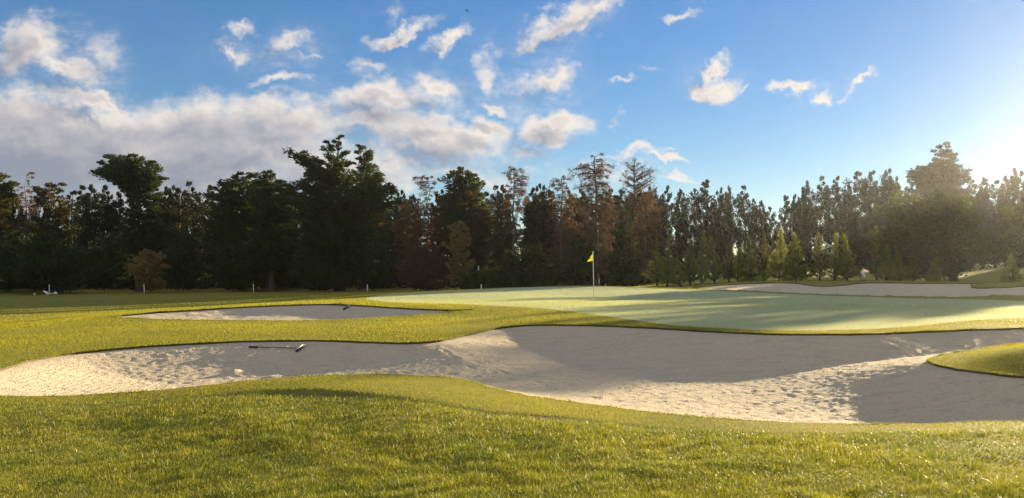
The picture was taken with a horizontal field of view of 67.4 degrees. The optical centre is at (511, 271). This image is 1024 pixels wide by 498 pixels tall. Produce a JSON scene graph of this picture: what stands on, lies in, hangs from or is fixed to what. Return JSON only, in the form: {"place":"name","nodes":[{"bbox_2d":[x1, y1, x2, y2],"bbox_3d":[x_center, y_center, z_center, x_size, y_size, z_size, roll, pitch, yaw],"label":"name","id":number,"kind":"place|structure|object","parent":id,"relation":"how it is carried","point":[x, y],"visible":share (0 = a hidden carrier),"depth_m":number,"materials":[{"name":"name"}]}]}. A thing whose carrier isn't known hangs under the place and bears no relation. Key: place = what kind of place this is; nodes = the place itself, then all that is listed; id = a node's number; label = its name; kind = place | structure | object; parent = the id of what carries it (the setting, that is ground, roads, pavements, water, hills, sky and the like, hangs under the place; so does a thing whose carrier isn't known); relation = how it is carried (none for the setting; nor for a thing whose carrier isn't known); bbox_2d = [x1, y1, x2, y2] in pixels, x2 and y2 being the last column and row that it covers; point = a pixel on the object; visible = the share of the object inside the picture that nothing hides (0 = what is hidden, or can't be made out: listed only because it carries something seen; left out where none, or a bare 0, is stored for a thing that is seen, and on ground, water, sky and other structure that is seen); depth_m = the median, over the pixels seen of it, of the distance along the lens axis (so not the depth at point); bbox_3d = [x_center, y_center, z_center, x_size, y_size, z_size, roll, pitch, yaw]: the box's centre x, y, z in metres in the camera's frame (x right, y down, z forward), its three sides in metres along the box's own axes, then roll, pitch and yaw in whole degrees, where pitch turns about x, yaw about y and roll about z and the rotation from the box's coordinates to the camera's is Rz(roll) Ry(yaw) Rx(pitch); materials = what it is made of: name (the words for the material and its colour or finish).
{"place":"outdoors","nodes":[
{"label":"outdoors","id":0,"kind":"place"},
{"bbox_2d":[0,263,1023,497],"bbox_3d":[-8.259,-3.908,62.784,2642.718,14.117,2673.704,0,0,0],"label":"ground","id":1,"kind":"structure","parent":0,"point":[988,275],"depth_m":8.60,"materials":[{"name":"green plant"}]},
{"bbox_2d":[0,172,23,275],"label":"cypress tree","id":2,"kind":"object","parent":1,"relation":"on","point":[7,198],"visible":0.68,"depth_m":102.99,"materials":[{"name":"green plant"}]},
{"bbox_2d":[0,229,24,292],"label":"bush","id":3,"kind":"object","parent":1,"relation":"on","point":[7,283],"visible":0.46,"depth_m":96.19,"materials":[{"name":"green plant"}]},
{"bbox_2d":[1,197,25,245],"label":"slender tree","id":4,"kind":"object","parent":1,"relation":"on","point":[12,218],"visible":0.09,"depth_m":119.43,"materials":[{"name":"green plant"}]},
{"bbox_2d":[11,172,46,289],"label":"dead tree","id":5,"kind":"object","parent":1,"relation":"on","point":[25,219],"visible":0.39,"depth_m":108.44,"materials":[{"name":"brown plant"}]},
{"bbox_2d":[10,182,77,259],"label":"cypress tree","id":6,"kind":"object","parent":1,"relation":"on","point":[58,228],"visible":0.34,"depth_m":104.61,"materials":[{"name":"green plant"}]},
{"bbox_2d":[0,231,124,293],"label":"broadleaf tree","id":7,"kind":"object","parent":1,"relation":"on","point":[55,272],"visible":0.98,"depth_m":92.78,"materials":[{"name":"green plant"}]},
{"bbox_2d":[59,190,86,267],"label":"slender tree","id":8,"kind":"object","parent":1,"relation":"on","point":[74,219],"visible":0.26,"depth_m":125.48,"materials":[{"name":"green plant"}]},
{"bbox_2d":[73,183,117,269],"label":"slender tree","id":9,"kind":"object","parent":1,"relation":"on","point":[87,236],"visible":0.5,"depth_m":118.38,"materials":[{"name":"green plant"}]},
{"bbox_2d":[89,185,118,255],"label":"slender tree","id":10,"kind":"object","parent":1,"relation":"on","point":[106,216],"visible":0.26,"depth_m":122.02,"materials":[{"name":"green plant"}]},
{"bbox_2d":[80,232,131,291],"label":"bush","id":11,"kind":"object","parent":1,"relation":"on","point":[104,283],"visible":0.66,"depth_m":99.19,"materials":[{"name":"green plant"}]},
{"bbox_2d":[93,191,128,267],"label":"slender tree","id":12,"kind":"object","parent":1,"relation":"on","point":[119,210],"visible":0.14,"depth_m":124.78,"materials":[{"name":"green plant"}]},
{"bbox_2d":[89,153,176,290],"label":"umbrella cypress","id":13,"kind":"object","parent":1,"relation":"on","point":[135,183],"visible":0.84,"depth_m":99.72,"materials":[{"name":"green plant"}]},
{"bbox_2d":[112,224,163,289],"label":"bush","id":14,"kind":"object","parent":1,"relation":"on","point":[130,283],"visible":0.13,"depth_m":105.70,"materials":[{"name":"green plant"}]},
{"bbox_2d":[123,248,171,292],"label":"bush","id":15,"kind":"object","parent":1,"relation":"on","point":[146,273],"visible":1,"depth_m":93.48,"materials":[{"name":"green plant"}]},
{"bbox_2d":[156,186,178,261],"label":"slender tree","id":16,"kind":"object","parent":1,"relation":"on","point":[166,202],"visible":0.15,"depth_m":127.32,"materials":[{"name":"green plant"}]},
{"bbox_2d":[161,188,207,280],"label":"slender tree","id":17,"kind":"object","parent":1,"relation":"on","point":[180,220],"visible":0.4,"depth_m":120.61,"materials":[{"name":"green plant"}]},
{"bbox_2d":[165,180,205,277],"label":"slender tree","id":18,"kind":"object","parent":1,"relation":"on","point":[195,209],"visible":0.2,"depth_m":123.89,"materials":[{"name":"green plant"}]},
{"bbox_2d":[161,228,218,291],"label":"bush","id":19,"kind":"object","parent":1,"relation":"on","point":[184,274],"visible":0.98,"depth_m":96.86,"materials":[{"name":"green plant"}]},
{"bbox_2d":[209,240,258,291],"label":"bush","id":20,"kind":"object","parent":1,"relation":"on","point":[236,275],"visible":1,"depth_m":95.67,"materials":[{"name":"green plant"}]},
{"bbox_2d":[195,171,279,290],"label":"broadleaf tree","id":21,"kind":"object","parent":1,"relation":"on","point":[236,225],"visible":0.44,"depth_m":101.26,"materials":[{"name":"green plant"}]},
{"bbox_2d":[243,169,303,290],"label":"broadleaf tree","id":22,"kind":"object","parent":1,"relation":"on","point":[272,228],"visible":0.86,"depth_m":97.42,"materials":[{"name":"green plant"}]},
{"bbox_2d":[258,269,294,290],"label":"bush","id":23,"kind":"object","parent":1,"relation":"on","point":[284,277],"visible":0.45,"depth_m":100.42,"materials":[{"name":"green plant"}]},
{"bbox_2d":[122,305,448,320],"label":"bunker sand","id":24,"kind":"structure","parent":1,"relation":"on","point":[318,312],"depth_m":28.18,"materials":[{"name":"beige sand"}]},
{"bbox_2d":[292,257,349,291],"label":"bush","id":25,"kind":"object","parent":1,"relation":"on","point":[319,280],"visible":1,"depth_m":93.06,"materials":[{"name":"green plant"}]},
{"bbox_2d":[257,134,404,290],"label":"cedar tree","id":26,"kind":"object","parent":1,"relation":"on","point":[336,204],"visible":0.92,"depth_m":94.21,"materials":[{"name":"green plant"}]},
{"bbox_2d":[15,258,668,289],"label":"undergrowth","id":27,"kind":"object","parent":1,"relation":"on","point":[211,283],"visible":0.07,"depth_m":109.10,"materials":[{"name":"green plant"}]},
{"bbox_2d":[351,143,391,289],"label":"cedar tree","id":28,"kind":"object","parent":1,"relation":"on","point":[364,159],"visible":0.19,"depth_m":103.64,"materials":[{"name":"green plant"}]},
{"bbox_2d":[349,236,403,290],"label":"bush","id":29,"kind":"object","parent":1,"relation":"on","point":[375,273],"visible":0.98,"depth_m":92.34,"materials":[{"name":"green plant"}]},
{"bbox_2d":[374,210,406,284],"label":"bush","id":30,"kind":"object","parent":1,"relation":"on","point":[393,238],"visible":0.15,"depth_m":109.55,"materials":[{"name":"green plant"}]},
{"bbox_2d":[390,190,419,283],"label":"slender tree","id":31,"kind":"object","parent":1,"relation":"on","point":[397,212],"visible":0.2,"depth_m":127.06,"materials":[{"name":"green plant"}]},
{"bbox_2d":[392,244,449,290],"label":"bush","id":32,"kind":"object","parent":1,"relation":"on","point":[417,275],"visible":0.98,"depth_m":91.01,"materials":[{"name":"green plant"}]},
{"bbox_2d":[390,198,453,289],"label":"brown thicket tree","id":33,"kind":"object","parent":1,"relation":"on","point":[415,225],"visible":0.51,"depth_m":99.27,"materials":[{"name":"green plant"}]},
{"bbox_2d":[412,174,437,250],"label":"dead tree","id":34,"kind":"object","parent":1,"relation":"on","point":[421,185],"visible":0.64,"depth_m":102.96,"materials":[{"name":"brown plant"}]},
{"bbox_2d":[424,189,450,273],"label":"slender tree","id":35,"kind":"object","parent":1,"relation":"on","point":[437,215],"visible":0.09,"depth_m":120.15,"materials":[{"name":"green plant"}]},
{"bbox_2d":[440,220,475,288],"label":"tree","id":36,"kind":"object","parent":1,"relation":"on","point":[458,245],"visible":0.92,"depth_m":88.21,"materials":[{"name":"green plant"}]},
{"bbox_2d":[432,166,498,288],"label":"cypress tree","id":37,"kind":"object","parent":1,"relation":"on","point":[461,199],"visible":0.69,"depth_m":100.64,"materials":[{"name":"green plant"}]},
{"bbox_2d":[457,267,501,289],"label":"bush","id":38,"kind":"object","parent":1,"relation":"on","point":[474,279],"visible":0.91,"depth_m":86.64,"materials":[{"name":"green plant"}]},
{"bbox_2d":[485,185,508,265],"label":"slender tree","id":39,"kind":"object","parent":1,"relation":"on","point":[498,206],"visible":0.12,"depth_m":126.92,"materials":[{"name":"green plant"}]},
{"bbox_2d":[486,219,530,285],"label":"tree","id":40,"kind":"object","parent":1,"relation":"on","point":[507,243],"visible":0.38,"depth_m":98.37,"materials":[{"name":"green plant"}]},
{"bbox_2d":[0,326,1023,423],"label":"bunker sand","id":41,"kind":"structure","parent":1,"relation":"on","point":[893,378],"depth_m":15.08,"materials":[{"name":"beige sand"}]},
{"bbox_2d":[500,166,529,255],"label":"dying cypress","id":42,"kind":"object","parent":1,"relation":"on","point":[520,191],"visible":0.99,"depth_m":91.92,"materials":[{"name":"brown plant"}]},
{"bbox_2d":[489,242,565,287],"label":"bush","id":43,"kind":"object","parent":1,"relation":"on","point":[515,274],"visible":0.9,"depth_m":79.28,"materials":[{"name":"green plant"}]},
{"bbox_2d":[516,199,559,264],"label":"dark tree","id":44,"kind":"object","parent":1,"relation":"on","point":[539,231],"visible":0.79,"depth_m":104.88,"materials":[{"name":"green plant"}]},
{"bbox_2d":[545,175,582,285],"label":"dying cypress","id":45,"kind":"object","parent":1,"relation":"on","point":[561,232],"visible":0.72,"depth_m":90.83,"materials":[{"name":"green plant"}]},
{"bbox_2d":[552,196,598,271],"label":"dark tree","id":46,"kind":"object","parent":1,"relation":"on","point":[579,218],"visible":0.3,"depth_m":102.92,"materials":[{"name":"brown plant"}]},
{"bbox_2d":[553,236,600,285],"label":"bush","id":47,"kind":"object","parent":1,"relation":"on","point":[583,274],"visible":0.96,"depth_m":81.47,"materials":[{"name":"green plant"}]},
{"bbox_2d":[567,153,621,285],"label":"dying cypress","id":48,"kind":"object","parent":1,"relation":"on","point":[604,205],"visible":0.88,"depth_m":88.74,"materials":[{"name":"brown plant"}]},
{"bbox_2d":[571,216,626,285],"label":"tree","id":49,"kind":"object","parent":1,"relation":"on","point":[604,281],"visible":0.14,"depth_m":97.22,"materials":[{"name":"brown plant"}]},
{"bbox_2d":[591,193,627,258],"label":"dark tree","id":50,"kind":"object","parent":1,"relation":"on","point":[616,203],"visible":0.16,"depth_m":104.94,"materials":[{"name":"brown plant"}]},
{"bbox_2d":[601,206,649,286],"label":"tree","id":51,"kind":"object","parent":1,"relation":"on","point":[630,268],"visible":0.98,"depth_m":79.57,"materials":[{"name":"green plant"}]},
{"bbox_2d":[612,159,659,285],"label":"leafless tree","id":52,"kind":"object","parent":1,"relation":"on","point":[637,189],"visible":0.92,"depth_m":87.90,"materials":[{"name":"brown plant"}]},
{"bbox_2d":[616,192,664,267],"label":"dark tree","id":53,"kind":"object","parent":1,"relation":"on","point":[639,221],"visible":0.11,"depth_m":104.17,"materials":[{"name":"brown plant"}]},
{"bbox_2d":[616,198,668,285],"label":"brown thicket tree","id":54,"kind":"object","parent":1,"relation":"on","point":[638,230],"visible":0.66,"depth_m":85.80,"materials":[{"name":"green plant"}]},
{"bbox_2d":[642,238,671,285],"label":"young pine","id":55,"kind":"object","parent":1,"relation":"on","point":[655,266],"visible":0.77,"depth_m":65.92,"materials":[{"name":"green plant"}]},
{"bbox_2d":[657,234,675,286],"bbox_3d":[12.952,-0.842,63.004,2.148,4.572,1.756,0,0,-40],"label":"young pine","id":56,"kind":"object","parent":1,"relation":"on","point":[669,270],"visible":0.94,"depth_m":62.91,"materials":[{"name":"green plant"}]},
{"bbox_2d":[657,185,682,275],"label":"slender tree","id":57,"kind":"object","parent":1,"relation":"on","point":[667,209],"visible":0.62,"depth_m":117.79,"materials":[{"name":"green plant"}]},
{"bbox_2d":[668,257,688,286],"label":"young pine","id":58,"kind":"object","parent":1,"relation":"on","point":[676,280],"visible":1,"depth_m":61.93,"materials":[{"name":"green plant"}]},
{"bbox_2d":[671,188,697,278],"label":"slender tree","id":59,"kind":"object","parent":1,"relation":"on","point":[681,226],"visible":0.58,"depth_m":121.55,"materials":[{"name":"green plant"}]},
{"bbox_2d":[681,238,703,284],"bbox_3d":[14.883,-0.793,64.127,2.319,4.154,1.629,0,0,-44],"label":"young pine","id":60,"kind":"object","parent":1,"relation":"on","point":[690,272],"visible":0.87,"depth_m":63.88,"materials":[{"name":"green plant"}]},
{"bbox_2d":[366,286,1023,329],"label":"putting green","id":61,"kind":"object","parent":1,"relation":"on","point":[635,292],"visible":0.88,"depth_m":28.60,"materials":[{"name":"green plant"}]},
{"bbox_2d":[683,188,708,277],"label":"slender tree","id":62,"kind":"object","parent":1,"relation":"on","point":[693,212],"visible":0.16,"depth_m":125.41,"materials":[{"name":"green plant"}]},
{"bbox_2d":[694,231,710,284],"bbox_3d":[15.394,-1.063,61.945,1.240,4.683,1.478,0,0,39],"label":"young pine","id":63,"kind":"object","parent":1,"relation":"on","point":[701,272],"visible":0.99,"depth_m":61.92,"materials":[{"name":"green plant"}]},
{"bbox_2d":[683,179,732,277],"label":"slender tree","id":64,"kind":"object","parent":1,"relation":"on","point":[713,231],"visible":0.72,"depth_m":118.36,"materials":[{"name":"green plant"}]},
{"bbox_2d":[707,237,724,283],"bbox_3d":[16.585,-0.889,62.989,1.688,4.134,2.078,0,0,0],"label":"young pine","id":65,"kind":"object","parent":1,"relation":"on","point":[714,275],"visible":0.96,"depth_m":62.90,"materials":[{"name":"green plant"}]},
{"bbox_2d":[709,187,735,275],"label":"slender tree","id":66,"kind":"object","parent":1,"relation":"on","point":[728,238],"visible":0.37,"depth_m":122.45,"materials":[{"name":"green plant"}]},
{"bbox_2d":[719,243,736,282],"bbox_3d":[18.082,-0.699,63.964,1.725,3.591,1.287,0,0,0],"label":"young pine","id":67,"kind":"object","parent":1,"relation":"on","point":[730,273],"visible":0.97,"depth_m":63.93,"materials":[{"name":"green plant"}]},
{"bbox_2d":[720,185,738,274],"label":"slender tree","id":68,"kind":"object","parent":1,"relation":"on","point":[731,215],"visible":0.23,"depth_m":126.37,"materials":[{"name":"green plant"}]},
{"bbox_2d":[729,185,760,276],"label":"slender tree","id":69,"kind":"object","parent":1,"relation":"on","point":[739,234],"visible":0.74,"depth_m":119.49,"materials":[{"name":"green plant"}]},
{"bbox_2d":[737,234,769,281],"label":"young pine","id":70,"kind":"object","parent":1,"relation":"on","point":[750,274],"visible":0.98,"depth_m":65.88,"materials":[{"name":"green plant"}]},
{"bbox_2d":[748,199,761,269],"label":"slender tree","id":71,"kind":"object","parent":1,"relation":"on","point":[756,240],"visible":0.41,"depth_m":123.65,"materials":[{"name":"green plant"}]},
{"bbox_2d":[756,232,770,280],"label":"young pine","id":72,"kind":"object","parent":1,"relation":"on","point":[763,256],"visible":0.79,"depth_m":66.94,"materials":[{"name":"green plant"}]},
{"bbox_2d":[757,200,769,270],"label":"slender tree","id":73,"kind":"object","parent":1,"relation":"on","point":[762,217],"visible":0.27,"depth_m":127.55,"materials":[{"name":"green plant"}]},
{"bbox_2d":[761,206,781,271],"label":"slender tree","id":74,"kind":"object","parent":1,"relation":"on","point":[772,246],"visible":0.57,"depth_m":120.70,"materials":[{"name":"green plant"}]},
{"bbox_2d":[762,228,789,280],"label":"young pine","id":75,"kind":"object","parent":1,"relation":"on","point":[775,272],"visible":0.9,"depth_m":65.91,"materials":[{"name":"green plant"}]},
{"bbox_2d":[772,195,794,271],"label":"slender tree","id":76,"kind":"object","parent":1,"relation":"on","point":[784,222],"visible":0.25,"depth_m":124.73,"materials":[{"name":"green plant"}]},
{"bbox_2d":[779,232,813,280],"bbox_3d":[24.034,-1.204,64.979,3.276,4.443,2.238,0,0,0],"label":"young pine","id":77,"kind":"object","parent":1,"relation":"on","point":[793,273],"visible":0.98,"depth_m":64.88,"materials":[{"name":"green plant"}]},
{"bbox_2d":[785,194,810,271],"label":"slender tree","id":78,"kind":"object","parent":1,"relation":"on","point":[796,215],"visible":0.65,"depth_m":117.53,"materials":[{"name":"green plant"}]},
{"bbox_2d":[790,180,826,274],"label":"slender tree","id":79,"kind":"object","parent":1,"relation":"on","point":[809,218],"visible":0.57,"depth_m":121.08,"materials":[{"name":"green plant"}]},
{"bbox_2d":[807,176,833,270],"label":"slender tree","id":80,"kind":"object","parent":1,"relation":"on","point":[824,226],"visible":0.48,"depth_m":125.45,"materials":[{"name":"green plant"}]},
{"bbox_2d":[812,232,829,280],"bbox_3d":[26.099,-1.231,64.990,1.597,4.366,1.231,0,0,13],"label":"young pine","id":81,"kind":"object","parent":1,"relation":"on","point":[821,265],"visible":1,"depth_m":64.94,"materials":[{"name":"green plant"}]},
{"bbox_2d":[824,233,844,280],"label":"young pine","id":82,"kind":"object","parent":1,"relation":"on","point":[834,274],"visible":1,"depth_m":65.92,"materials":[{"name":"green plant"}]},
{"bbox_2d":[818,176,854,271],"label":"slender tree","id":83,"kind":"object","parent":1,"relation":"on","point":[835,188],"visible":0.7,"depth_m":118.74,"materials":[{"name":"green plant"}]},
{"bbox_2d":[833,185,859,268],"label":"slender tree","id":84,"kind":"object","parent":1,"relation":"on","point":[848,226],"visible":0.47,"depth_m":122.31,"materials":[{"name":"green plant"}]},
{"bbox_2d":[830,233,864,280],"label":"young pine","id":85,"kind":"object","parent":1,"relation":"on","point":[846,274],"visible":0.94,"depth_m":65.74,"materials":[{"name":"green plant"}]},
{"bbox_2d":[842,171,870,270],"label":"slender tree","id":86,"kind":"object","parent":1,"relation":"on","point":[858,183],"visible":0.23,"depth_m":126.01,"materials":[{"name":"green plant"}]},
{"bbox_2d":[700,283,1023,296],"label":"bunker sand","id":87,"kind":"structure","parent":1,"relation":"on","point":[922,290],"depth_m":50.57,"materials":[{"name":"beige sand"}]},
{"bbox_2d":[855,170,888,272],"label":"slender tree","id":88,"kind":"object","parent":1,"relation":"on","point":[873,223],"visible":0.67,"depth_m":119.48,"materials":[{"name":"green plant"}]},
{"bbox_2d":[866,226,887,280],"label":"young pine","id":89,"kind":"object","parent":1,"relation":"on","point":[875,268],"visible":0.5,"depth_m":71.91,"materials":[{"name":"green plant"}]},
{"bbox_2d":[860,168,901,267],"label":"slender tree","id":90,"kind":"object","parent":1,"relation":"on","point":[888,186],"visible":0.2,"depth_m":123.28,"materials":[{"name":"green plant"}]},
{"bbox_2d":[873,244,892,280],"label":"young pine","id":91,"kind":"object","parent":1,"relation":"on","point":[886,272],"visible":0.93,"depth_m":65.94,"materials":[{"name":"green plant"}]},
{"bbox_2d":[888,250,913,280],"bbox_3d":[32.820,-0.310,64.862,2.085,3.246,1.864,0,0,23],"label":"young pine","id":92,"kind":"object","parent":1,"relation":"on","point":[898,275],"visible":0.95,"depth_m":64.91,"materials":[{"name":"green plant"}]},
{"bbox_2d":[904,254,922,280],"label":"young pine","id":93,"kind":"object","parent":1,"relation":"on","point":[913,274],"visible":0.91,"depth_m":64.91,"materials":[{"name":"green plant"}]},
{"bbox_2d":[923,257,942,281],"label":"young pine","id":94,"kind":"object","parent":1,"relation":"on","point":[935,275],"visible":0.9,"depth_m":62.91,"materials":[{"name":"green plant"}]},
{"bbox_2d":[905,141,972,241],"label":"broadleaf tree","id":95,"kind":"object","parent":1,"relation":"on","point":[930,180],"visible":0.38,"depth_m":110.72,"materials":[{"name":"green plant"}]},
{"bbox_2d":[864,188,1022,280],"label":"broadleaf tree","id":96,"kind":"object","parent":1,"relation":"on","point":[957,249],"visible":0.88,"depth_m":65.83,"materials":[{"name":"green plant"}]},
{"bbox_2d":[973,177,996,268],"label":"slender tree","id":97,"kind":"object","parent":1,"relation":"on","point":[984,209],"visible":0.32,"depth_m":117.38,"materials":[{"name":"green plant"}]},
{"bbox_2d":[988,179,1007,267],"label":"slender tree","id":98,"kind":"object","parent":1,"relation":"on","point":[996,206],"visible":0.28,"depth_m":121.57,"materials":[{"name":"green plant"}]},
{"bbox_2d":[990,202,1023,268],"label":"broadleaf tree","id":99,"kind":"object","parent":1,"relation":"on","point":[1014,219],"visible":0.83,"depth_m":80.05,"materials":[{"name":"green plant"}]},
{"bbox_2d":[990,167,1023,267],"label":"slender tree","id":100,"kind":"object","parent":1,"relation":"on","point":[1015,181],"visible":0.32,"depth_m":118.89,"materials":[{"name":"green plant"}]},
{"bbox_2d":[999,254,1023,281],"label":"young pine","id":101,"kind":"object","parent":1,"relation":"on","point":[1009,278],"visible":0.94,"depth_m":61.89,"materials":[{"name":"green plant"}]},
{"bbox_2d":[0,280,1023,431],"bbox_3d":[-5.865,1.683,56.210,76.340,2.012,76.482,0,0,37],"label":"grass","id":102,"kind":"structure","parent":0,"point":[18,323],"depth_m":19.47,"materials":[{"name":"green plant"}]},
{"bbox_2d":[0,0,1023,264],"label":"sky","id":103,"kind":"structure","parent":0,"point":[769,97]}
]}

